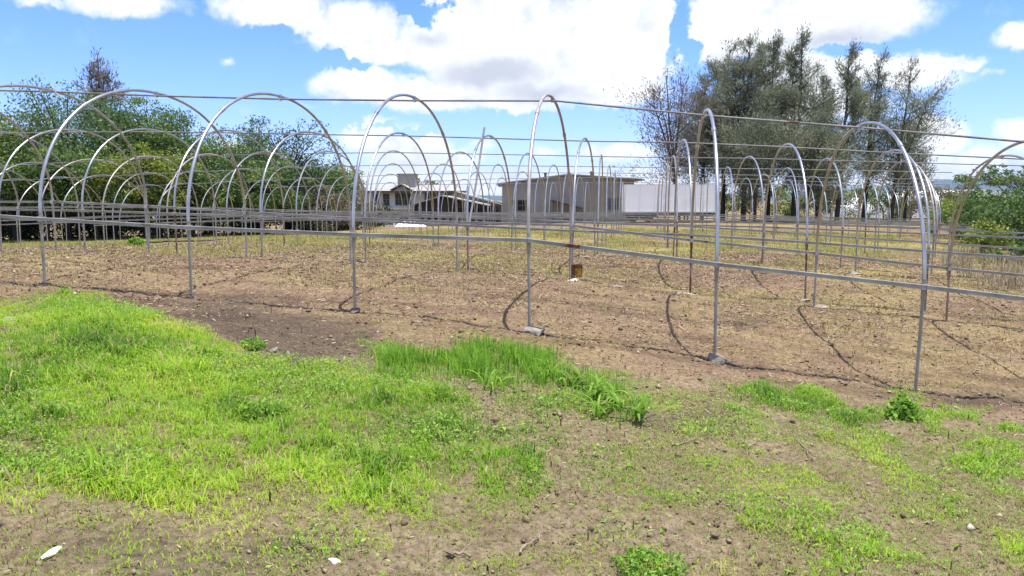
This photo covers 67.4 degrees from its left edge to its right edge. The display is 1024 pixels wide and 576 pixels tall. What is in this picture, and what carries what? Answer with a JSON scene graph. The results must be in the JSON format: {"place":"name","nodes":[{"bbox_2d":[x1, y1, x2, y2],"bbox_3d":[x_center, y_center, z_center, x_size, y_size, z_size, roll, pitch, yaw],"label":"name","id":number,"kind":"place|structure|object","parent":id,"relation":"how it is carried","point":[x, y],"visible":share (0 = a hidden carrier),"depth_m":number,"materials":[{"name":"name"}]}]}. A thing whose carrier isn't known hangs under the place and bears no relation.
{"place":"outdoors","nodes":[
{"label":"outdoors","id":0,"kind":"place"},
{"bbox_2d":[0,201,1023,575],"bbox_3d":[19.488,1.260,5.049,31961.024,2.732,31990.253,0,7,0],"label":"ground","id":1,"kind":"structure","parent":0,"point":[300,325],"depth_m":6.82,"materials":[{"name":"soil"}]},
{"bbox_2d":[0,114,61,222],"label":"tree","id":2,"kind":"object","parent":1,"relation":"on","point":[10,141],"visible":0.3,"depth_m":42.70,"materials":[{"name":"green plant"}]},
{"bbox_2d":[1,199,64,240],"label":"bush","id":3,"kind":"object","parent":1,"relation":"on","point":[10,237],"visible":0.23,"depth_m":47.15,"materials":[{"name":"green plant"}]},
{"bbox_2d":[0,111,73,240],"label":"tree","id":4,"kind":"object","parent":1,"relation":"on","point":[14,229],"visible":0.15,"depth_m":44.10,"materials":[{"name":"green plant"}]},
{"bbox_2d":[1,205,82,239],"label":"bush","id":5,"kind":"object","parent":1,"relation":"on","point":[37,233],"visible":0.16,"depth_m":48.02,"materials":[{"name":"green plant"}]},
{"bbox_2d":[0,138,84,240],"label":"tree","id":6,"kind":"object","parent":1,"relation":"on","point":[7,191],"visible":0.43,"depth_m":41.90,"materials":[{"name":"green plant"}]},
{"bbox_2d":[40,546,61,560],"bbox_3d":[-1.826,1.053,3.040,0.038,0.026,0.119,1,7,9],"label":"stone","id":7,"kind":"object","parent":1,"relation":"on","point":[54,551],"visible":0.98,"depth_m":3.03,"materials":[{"name":"stone"}]},
{"bbox_2d":[0,73,130,239],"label":"tree","id":8,"kind":"object","parent":1,"relation":"on","point":[64,102],"visible":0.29,"depth_m":45.14,"materials":[{"name":"green plant"}]},
{"bbox_2d":[20,203,111,237],"bbox_3d":[-29.388,-4.737,50.050,6.782,3.541,6.215,5,8,36],"label":"bush","id":9,"kind":"object","parent":1,"relation":"on","point":[88,229],"visible":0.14,"depth_m":49.52,"materials":[{"name":"green plant"}]},
{"bbox_2d":[22,144,157,240],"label":"tree","id":10,"kind":"object","parent":1,"relation":"on","point":[78,171],"visible":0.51,"depth_m":42.07,"materials":[{"name":"green plant"}]},
{"bbox_2d":[52,208,134,237],"bbox_3d":[-28.273,-4.912,51.072,6.178,3.649,6.530,-3,7,-28],"label":"bush","id":11,"kind":"object","parent":1,"relation":"on","point":[91,225],"visible":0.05,"depth_m":50.20,"materials":[{"name":"green plant"}]},
{"bbox_2d":[9,89,199,238],"bbox_3d":[-24.523,-7.485,47.577,10.477,9.342,9.826,0,7,0],"label":"tree","id":12,"kind":"object","parent":1,"relation":"on","point":[98,144],"visible":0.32,"depth_m":45.96,"materials":[{"name":"green plant"}]},
{"bbox_2d":[67,46,152,232],"bbox_3d":[-26.752,-9.483,51.069,5.550,12.912,4.603,-2,7,-18],"label":"casuarina tree","id":13,"kind":"object","parent":1,"relation":"on","point":[98,76],"visible":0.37,"depth_m":50.38,"materials":[{"name":"green plant"}]},
{"bbox_2d":[87,210,166,236],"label":"bush","id":14,"kind":"object","parent":1,"relation":"on","point":[129,218],"visible":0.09,"depth_m":51.23,"materials":[{"name":"green plant"}]},
{"bbox_2d":[126,235,145,245],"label":"weed clump","id":15,"kind":"object","parent":1,"relation":"on","point":[135,240],"visible":0.78,"depth_m":22.72,"materials":[{"name":"green plant"}]},
{"bbox_2d":[67,140,208,238],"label":"tree","id":16,"kind":"object","parent":1,"relation":"on","point":[162,166],"visible":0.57,"depth_m":43.26,"materials":[{"name":"green plant"}]},
{"bbox_2d":[92,204,185,236],"bbox_3d":[-25.491,-5.112,53.228,6.606,3.500,6.036,0,7,0],"label":"bush","id":17,"kind":"object","parent":1,"relation":"on","point":[123,228],"visible":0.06,"depth_m":52.43,"materials":[{"name":"green plant"}]},
{"bbox_2d":[100,96,216,236],"bbox_3d":[-22.530,-7.544,48.688,7.368,9.126,6.740,0,7,0],"label":"tree","id":18,"kind":"object","parent":1,"relation":"on","point":[174,124],"visible":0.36,"depth_m":47.54,"materials":[{"name":"green plant"}]},
{"bbox_2d":[125,198,218,235],"bbox_3d":[-24.162,-5.245,54.095,6.245,3.534,6.192,3,7,28],"label":"bush","id":19,"kind":"object","parent":1,"relation":"on","point":[142,233],"visible":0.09,"depth_m":53.11,"materials":[{"name":"green plant"}]},
{"bbox_2d":[65,234,300,246],"bbox_3d":[-12.253,-2.246,34.682,2.469,0.848,26.072,0,7,-4],"label":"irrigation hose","id":20,"kind":"object","parent":1,"relation":"on","point":[178,241],"visible":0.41,"depth_m":26.70,"materials":[{"name":"plastic"}]},
{"bbox_2d":[125,160,251,237],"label":"tree","id":21,"kind":"object","parent":1,"relation":"on","point":[199,177],"visible":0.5,"depth_m":45.44,"materials":[{"name":"green plant"}]},
{"bbox_2d":[122,123,257,235],"bbox_3d":[-21.091,-6.923,49.539,10.652,7.634,9.900,0,7,0],"label":"tree","id":22,"kind":"object","parent":1,"relation":"on","point":[205,149],"visible":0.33,"depth_m":47.50,"materials":[{"name":"green plant"}]},
{"bbox_2d":[155,202,224,233],"bbox_3d":[-22.634,-5.326,54.596,6.738,3.544,6.244,2,7,19],"label":"bush","id":23,"kind":"object","parent":1,"relation":"on","point":[196,220],"visible":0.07,"depth_m":54.19,"materials":[{"name":"green plant"}]},
{"bbox_2d":[175,206,254,233],"bbox_3d":[-21.319,-5.488,55.750,6.477,3.554,6.816,-2,7,-15],"label":"bush","id":24,"kind":"object","parent":1,"relation":"on","point":[211,225],"visible":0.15,"depth_m":54.41,"materials":[{"name":"green plant"}]},
{"bbox_2d":[166,133,296,234],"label":"tree","id":25,"kind":"object","parent":1,"relation":"on","point":[263,142],"visible":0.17,"depth_m":49.21,"materials":[{"name":"green plant"}]},
{"bbox_2d":[202,207,281,232],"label":"bush","id":26,"kind":"object","parent":1,"relation":"on","point":[236,223],"visible":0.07,"depth_m":56.12,"materials":[{"name":"green plant"}]},
{"bbox_2d":[241,335,266,350],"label":"weed clump","id":27,"kind":"object","parent":1,"relation":"on","point":[247,343],"visible":0.98,"depth_m":6.99,"materials":[{"name":"green plant"}]},
{"bbox_2d":[221,118,289,232],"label":"tree","id":28,"kind":"object","parent":1,"relation":"on","point":[251,146],"visible":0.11,"depth_m":51.85,"materials":[{"name":"green plant"}]},
{"bbox_2d":[240,399,277,421],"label":"weed clump","id":29,"kind":"object","parent":1,"relation":"on","point":[258,412],"visible":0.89,"depth_m":5.05,"materials":[{"name":"green plant"}]},
{"bbox_2d":[216,157,313,233],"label":"tree","id":30,"kind":"object","parent":1,"relation":"on","point":[255,200],"visible":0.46,"depth_m":48.38,"materials":[{"name":"green plant"}]},
{"bbox_2d":[249,216,308,232],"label":"bush","id":31,"kind":"object","parent":1,"relation":"on","point":[289,224],"visible":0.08,"depth_m":56.89,"materials":[{"name":"green plant"}]},
{"bbox_2d":[228,114,345,229],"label":"tree","id":32,"kind":"object","parent":1,"relation":"on","point":[295,149],"visible":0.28,"depth_m":53.00,"materials":[{"name":"green plant"}]},
{"bbox_2d":[280,154,356,230],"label":"tree","id":33,"kind":"object","parent":1,"relation":"on","point":[341,187],"visible":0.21,"depth_m":54.69,"materials":[{"name":"green plant"}]},
{"bbox_2d":[278,185,360,231],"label":"tree","id":34,"kind":"object","parent":1,"relation":"on","point":[335,195],"visible":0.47,"depth_m":51.67,"materials":[{"name":"green plant"}]},
{"bbox_2d":[317,162,366,230],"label":"tree","id":35,"kind":"object","parent":1,"relation":"on","point":[350,174],"visible":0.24,"depth_m":56.97,"materials":[{"name":"green plant"}]},
{"bbox_2d":[323,190,388,230],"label":"tree","id":36,"kind":"object","parent":1,"relation":"on","point":[358,206],"visible":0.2,"depth_m":55.18,"materials":[{"name":"green plant"}]},
{"bbox_2d":[361,174,465,224],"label":"house","id":37,"kind":"structure","parent":1,"relation":"on","point":[389,196],"depth_m":87.41,"materials":[{"name":"paint"}]},
{"bbox_2d":[395,193,410,204],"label":"window","id":38,"kind":"structure","parent":37,"relation":"in","point":[398,201],"depth_m":87.39,"materials":[{"name":"glass"}]},
{"bbox_2d":[410,195,489,225],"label":"shed","id":39,"kind":"structure","parent":1,"relation":"on","point":[476,207],"depth_m":71.60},
{"bbox_2d":[450,208,485,215],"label":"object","id":40,"kind":"structure","parent":39,"relation":"in","point":[459,209],"depth_m":71.62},
{"bbox_2d":[446,543,470,557],"bbox_3d":[-0.233,1.153,3.370,0.113,0.045,0.068,0,7,0],"label":"stick","id":41,"kind":"object","parent":1,"relation":"on","point":[451,553],"visible":1,"depth_m":3.35,"materials":[{"name":"wood"}]},
{"bbox_2d":[456,191,501,224],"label":"annex","id":42,"kind":"object","parent":1,"relation":"on","point":[498,208],"visible":0.3,"depth_m":80.75,"materials":[{"name":"paint"}]},
{"bbox_2d":[1,163,981,256],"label":"tunnel frame","id":43,"kind":"object","parent":1,"relation":"on","point":[606,215],"visible":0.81,"depth_m":30.11,"materials":[{"name":"metal"}]},
{"bbox_2d":[469,366,515,390],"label":"grass tuft","id":44,"kind":"object","parent":1,"relation":"on","point":[493,385],"visible":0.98,"depth_m":6.22,"materials":[{"name":"green plant"}]},
{"bbox_2d":[0,84,1023,390],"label":"tunnel frame","id":45,"kind":"object","parent":1,"relation":"on","point":[528,240],"visible":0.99,"depth_m":10.37,"materials":[{"name":"grey metal"}]},
{"bbox_2d":[0,128,1023,311],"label":"tunnel frame","id":46,"kind":"object","parent":1,"relation":"on","point":[82,210],"visible":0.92,"depth_m":17.08,"materials":[{"name":"grey metal"}]},
{"bbox_2d":[466,127,484,235],"bbox_3d":[-0.733,-2.126,15.557,0.049,2.286,0.732,4,8,30],"label":"leaning pole","id":47,"kind":"object","parent":46,"relation":"attached to","point":[475,186],"visible":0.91,"depth_m":15.56,"materials":[{"name":"metal"}]},
{"bbox_2d":[0,249,1023,575],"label":"clods","id":48,"kind":"object","parent":1,"relation":"on","point":[590,527],"visible":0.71,"depth_m":8.89,"materials":[{"name":"brown soil"}]},
{"bbox_2d":[0,150,1023,274],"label":"tunnel frame","id":49,"kind":"object","parent":1,"relation":"on","point":[842,230],"visible":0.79,"depth_m":23.55,"materials":[{"name":"metal"}]},
{"bbox_2d":[0,291,1023,575],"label":"weeds","id":50,"kind":"object","parent":1,"relation":"on","point":[278,381],"visible":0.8,"depth_m":5.39,"materials":[{"name":"green plant"}]},
{"bbox_2d":[0,227,1023,386],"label":"field weeds","id":51,"kind":"object","parent":1,"relation":"on","point":[291,238],"visible":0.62,"depth_m":22.97,"materials":[{"name":"plant"}]},
{"bbox_2d":[93,171,971,247],"bbox_3d":[-0.524,-3.387,36.345,39.140,4.234,5.408,1,7,10],"label":"tunnel frame","id":52,"kind":"object","parent":1,"relation":"on","point":[532,212],"visible":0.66,"depth_m":36.17,"materials":[{"name":"metal"}]},
{"bbox_2d":[523,326,544,336],"bbox_3d":[0.253,0.554,9.007,0.258,0.217,0.329,2,7,19],"label":"stone","id":53,"kind":"object","parent":1,"relation":"on","point":[537,331],"visible":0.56,"depth_m":8.88,"materials":[{"name":"stone"}]},
{"bbox_2d":[530,358,574,378],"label":"maize plant","id":54,"kind":"object","parent":1,"relation":"on","point":[551,373],"visible":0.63,"depth_m":6.89,"materials":[{"name":"green plant"}]},
{"bbox_2d":[545,365,594,389],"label":"grass tuft","id":55,"kind":"object","parent":1,"relation":"on","point":[578,378],"visible":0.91,"depth_m":6.65,"materials":[{"name":"green plant"}]},
{"bbox_2d":[571,264,583,277],"bbox_3d":[1.218,-0.317,14.509,0.235,0.256,0.230,-3,7,-23],"label":"paint tin","id":56,"kind":"object","parent":1,"relation":"on","point":[576,270],"visible":0.91,"depth_m":14.43,"materials":[{"name":"metal"}]},
{"bbox_2d":[571,373,613,400],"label":"grass tuft","id":57,"kind":"object","parent":1,"relation":"on","point":[596,392],"visible":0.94,"depth_m":6.15,"materials":[{"name":"green plant"}]},
{"bbox_2d":[350,329,847,422],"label":"tall grass","id":58,"kind":"structure","parent":1,"relation":"on","point":[522,355],"depth_m":6.90,"materials":[{"name":"green plant"}]},
{"bbox_2d":[570,393,629,417],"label":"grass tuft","id":59,"kind":"object","parent":1,"relation":"on","point":[596,406],"visible":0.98,"depth_m":5.75,"materials":[{"name":"green plant"}]},
{"bbox_2d":[246,176,967,241],"bbox_3d":[3.683,-3.967,41.760,36.992,4.144,5.408,1,7,10],"label":"tunnel frame","id":60,"kind":"object","parent":1,"relation":"on","point":[752,215],"visible":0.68,"depth_m":41.48,"materials":[{"name":"metal"}]},
{"bbox_2d":[581,373,636,401],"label":"maize plant","id":61,"kind":"object","parent":1,"relation":"on","point":[615,390],"visible":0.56,"depth_m":6.27,"materials":[{"name":"green plant"}]},
{"bbox_2d":[599,386,648,410],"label":"grass tuft","id":62,"kind":"object","parent":1,"relation":"on","point":[620,402],"visible":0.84,"depth_m":5.93,"materials":[{"name":"green plant"}]},
{"bbox_2d":[599,388,688,422],"bbox_3d":[0.943,0.889,5.734,0.563,0.235,0.572,-6,9,-43],"label":"grass tuft","id":63,"kind":"object","parent":1,"relation":"on","point":[637,414],"visible":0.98,"depth_m":5.75,"materials":[{"name":"green plant"}]},
{"bbox_2d":[608,545,690,575],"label":"weed clump","id":64,"kind":"object","parent":1,"relation":"on","point":[644,552],"visible":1,"depth_m":3.36,"materials":[{"name":"green plant"}]},
{"bbox_2d":[622,184,715,221],"bbox_3d":[12.333,-6.732,60.828,7.040,2.886,2.442,0,7,3],"label":"box trailer","id":65,"kind":"object","parent":1,"relation":"on","point":[640,198],"visible":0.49,"depth_m":59.62,"materials":[{"name":"metal"}]},
{"bbox_2d":[603,57,739,218],"bbox_3d":[12.926,-12.117,63.268,11.043,13.923,9.510,0,7,0],"label":"casuarina tree","id":66,"kind":"object","parent":1,"relation":"on","point":[672,149],"visible":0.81,"depth_m":62.73,"materials":[{"name":"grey plant"}]},
{"bbox_2d":[409,182,954,238],"bbox_3d":[8.947,-4.499,46.993,32.694,4.013,5.408,1,7,10],"label":"tunnel frame","id":67,"kind":"object","parent":1,"relation":"on","point":[869,219],"visible":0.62,"depth_m":46.90,"materials":[{"name":"metal"}]},
{"bbox_2d":[662,69,752,219],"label":"casuarina tree","id":68,"kind":"object","parent":1,"relation":"on","point":[703,163],"visible":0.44,"depth_m":64.14,"materials":[{"name":"green plant"}]},
{"bbox_2d":[708,353,727,364],"bbox_3d":[2.318,0.808,8.672,0.223,0.148,0.171,3,7,28],"label":"stone","id":69,"kind":"object","parent":1,"relation":"on","point":[713,358],"visible":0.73,"depth_m":8.64,"materials":[{"name":"stone"}]},
{"bbox_2d":[676,37,765,219],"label":"casuarina tree","id":70,"kind":"object","parent":1,"relation":"on","point":[714,67],"visible":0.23,"depth_m":65.70,"materials":[{"name":"green plant"}]},
{"bbox_2d":[711,192,749,219],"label":"bush","id":71,"kind":"object","parent":1,"relation":"on","point":[730,207],"visible":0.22,"depth_m":72.38,"materials":[{"name":"green plant"}]},
{"bbox_2d":[683,103,804,220],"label":"casuarina tree","id":72,"kind":"object","parent":1,"relation":"on","point":[758,132],"visible":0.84,"depth_m":60.60,"materials":[{"name":"green plant"}]},
{"bbox_2d":[694,27,798,220],"bbox_3d":[19.492,-13.328,63.520,8.853,16.278,6.691,0,7,0],"label":"casuarina tree","id":73,"kind":"object","parent":1,"relation":"on","point":[739,64],"visible":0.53,"depth_m":62.81,"materials":[{"name":"green plant"}]},
{"bbox_2d":[729,189,771,214],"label":"bush","id":74,"kind":"object","parent":1,"relation":"on","point":[748,212],"visible":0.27,"depth_m":72.59,"materials":[{"name":"green plant"}]},
{"bbox_2d":[729,30,805,218],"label":"casuarina tree","id":75,"kind":"object","parent":1,"relation":"on","point":[776,45],"visible":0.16,"depth_m":65.14,"materials":[{"name":"green plant"}]},
{"bbox_2d":[757,179,803,219],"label":"bush","id":76,"kind":"object","parent":1,"relation":"on","point":[786,194],"visible":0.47,"depth_m":73.97,"materials":[{"name":"green plant"}]},
{"bbox_2d":[752,22,842,215],"bbox_3d":[23.675,-13.429,63.413,8.286,16.534,6.987,-3,7,-25],"label":"casuarina tree","id":77,"kind":"object","parent":1,"relation":"on","point":[798,101],"visible":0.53,"depth_m":62.18,"materials":[{"name":"green plant"}]},
{"bbox_2d":[780,192,832,219],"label":"bush","id":78,"kind":"object","parent":1,"relation":"on","point":[787,211],"visible":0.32,"depth_m":72.63,"materials":[{"name":"green plant"}]},
{"bbox_2d":[793,68,845,217],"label":"casuarina tree","id":79,"kind":"object","parent":1,"relation":"on","point":[826,82],"visible":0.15,"depth_m":65.30,"materials":[{"name":"green plant"}]},
{"bbox_2d":[765,109,896,222],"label":"casuarina tree","id":80,"kind":"object","parent":1,"relation":"on","point":[813,138],"visible":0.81,"depth_m":58.66,"materials":[{"name":"green plant"}]},
{"bbox_2d":[812,191,856,219],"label":"bush","id":81,"kind":"object","parent":1,"relation":"on","point":[829,209],"visible":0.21,"depth_m":73.63,"materials":[{"name":"green plant"}]},
{"bbox_2d":[814,38,878,219],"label":"casuarina tree","id":82,"kind":"object","parent":1,"relation":"on","point":[853,90],"visible":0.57,"depth_m":61.17,"materials":[{"name":"green plant"}]},
{"bbox_2d":[834,182,882,218],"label":"bush","id":83,"kind":"object","parent":1,"relation":"on","point":[854,198],"visible":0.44,"depth_m":74.59,"materials":[{"name":"green plant"}]},
{"bbox_2d":[831,42,906,220],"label":"casuarina tree","id":84,"kind":"object","parent":1,"relation":"on","point":[878,85],"visible":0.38,"depth_m":64.49,"materials":[{"name":"green plant"}]},
{"bbox_2d":[821,197,931,217],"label":"polytunnel","id":85,"kind":"structure","parent":1,"relation":"on","point":[881,215],"depth_m":107.54,"materials":[{"name":"white plastic"}]},
{"bbox_2d":[862,191,904,219],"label":"bush","id":86,"kind":"object","parent":1,"relation":"on","point":[874,202],"visible":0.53,"depth_m":72.34,"materials":[{"name":"green plant"}]},
{"bbox_2d":[883,392,924,421],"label":"weed clump","id":87,"kind":"object","parent":1,"relation":"on","point":[898,408],"visible":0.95,"depth_m":6.80,"materials":[{"name":"green plant"}]},
{"bbox_2d":[876,118,943,221],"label":"casuarina tree","id":88,"kind":"object","parent":1,"relation":"on","point":[919,186],"visible":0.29,"depth_m":65.81,"materials":[{"name":"green plant"}]},
{"bbox_2d":[885,188,936,219],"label":"bush","id":89,"kind":"object","parent":1,"relation":"on","point":[912,214],"visible":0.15,"depth_m":72.63,"materials":[{"name":"green plant"}]},
{"bbox_2d":[859,55,965,221],"bbox_3d":[32.074,-12.004,62.656,8.872,14.000,7.677,3,7,26],"label":"casuarina tree","id":90,"kind":"object","parent":1,"relation":"on","point":[896,176],"visible":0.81,"depth_m":61.90,"materials":[{"name":"green plant"}]},
{"bbox_2d":[909,185,962,217],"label":"shrub","id":91,"kind":"object","parent":1,"relation":"on","point":[942,193],"visible":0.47,"depth_m":59.34,"materials":[{"name":"green plant"}]},
{"bbox_2d":[923,195,969,232],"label":"shrub","id":92,"kind":"object","parent":1,"relation":"on","point":[946,201],"visible":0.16,"depth_m":45.87,"materials":[{"name":"green plant"}]},
{"bbox_2d":[889,189,1009,204],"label":"polytunnel","id":93,"kind":"structure","parent":1,"relation":"on","point":[984,190],"depth_m":109.23,"materials":[{"name":"white plastic"}]},
{"bbox_2d":[937,242,1023,289],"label":"dry grass","id":94,"kind":"structure","parent":1,"relation":"on","point":[997,278],"depth_m":21.07,"materials":[{"name":"plant"}]},
{"bbox_2d":[939,188,1022,236],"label":"shrub","id":95,"kind":"object","parent":1,"relation":"on","point":[972,202],"visible":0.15,"depth_m":41.99,"materials":[{"name":"green plant"}]},
{"bbox_2d":[948,197,1023,246],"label":"shrub","id":96,"kind":"object","parent":1,"relation":"on","point":[996,214],"visible":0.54,"depth_m":35.51,"materials":[{"name":"green plant"}]},
{"bbox_2d":[957,216,1015,253],"bbox_3d":[17.005,-1.803,27.808,1.748,1.609,1.993,0,7,0],"label":"bush","id":97,"kind":"object","parent":1,"relation":"on","point":[985,240],"visible":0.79,"depth_m":27.45,"materials":[{"name":"green plant"}]},
{"bbox_2d":[950,182,1023,236],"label":"shrub","id":98,"kind":"object","parent":1,"relation":"on","point":[981,206],"visible":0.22,"depth_m":40.37,"materials":[{"name":"green plant"}]},
{"bbox_2d":[952,163,1023,195],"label":"tree","id":99,"kind":"object","parent":1,"relation":"on","point":[1001,180],"visible":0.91,"depth_m":52.22,"materials":[{"name":"green plant"}]},
{"bbox_2d":[985,242,1023,262],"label":"bush","id":100,"kind":"object","parent":1,"relation":"on","point":[1020,252],"visible":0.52,"depth_m":23.72,"materials":[{"name":"green plant"}]},
{"bbox_2d":[989,228,1023,250],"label":"bush","id":101,"kind":"object","parent":1,"relation":"on","point":[1021,244],"visible":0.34,"depth_m":31.22,"materials":[{"name":"green plant"}]},
{"bbox_2d":[994,186,1023,236],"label":"shrub","id":102,"kind":"object","parent":1,"relation":"on","point":[1019,201],"visible":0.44,"depth_m":36.12,"materials":[{"name":"green plant"}]},
{"bbox_2d":[0,284,1023,575],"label":"grass","id":103,"kind":"structure","parent":0,"point":[104,336],"depth_m":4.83,"materials":[{"name":"green plant"}]},
{"bbox_2d":[0,0,1023,195],"label":"sky","id":104,"kind":"structure","parent":0,"point":[567,50],"materials":[{"name":"blue"}]},
{"bbox_2d":[2,257,1022,575],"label":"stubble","id":105,"kind":"object","parent":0,"point":[576,347],"visible":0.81,"depth_m":9.62,"materials":[{"name":"plant"}]},
{"bbox_2d":[497,171,644,223],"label":"warehouse","id":106,"kind":"structure","parent":0,"point":[581,205],"depth_m":77.44,"materials":[{"name":"metal"}]},
{"bbox_2d":[512,200,526,210],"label":"window","id":107,"kind":"structure","parent":106,"relation":"in","point":[520,205],"depth_m":77.52,"materials":[{"name":"glass"}]},
{"bbox_2d":[608,198,621,209],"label":"window","id":108,"kind":"structure","parent":106,"relation":"in","point":[609,199],"depth_m":77.52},
{"bbox_2d":[205,179,1021,200],"bbox_3d":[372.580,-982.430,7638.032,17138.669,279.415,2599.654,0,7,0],"label":"mountain","id":109,"kind":"structure","parent":0,"point":[951,185],"depth_m":8116.21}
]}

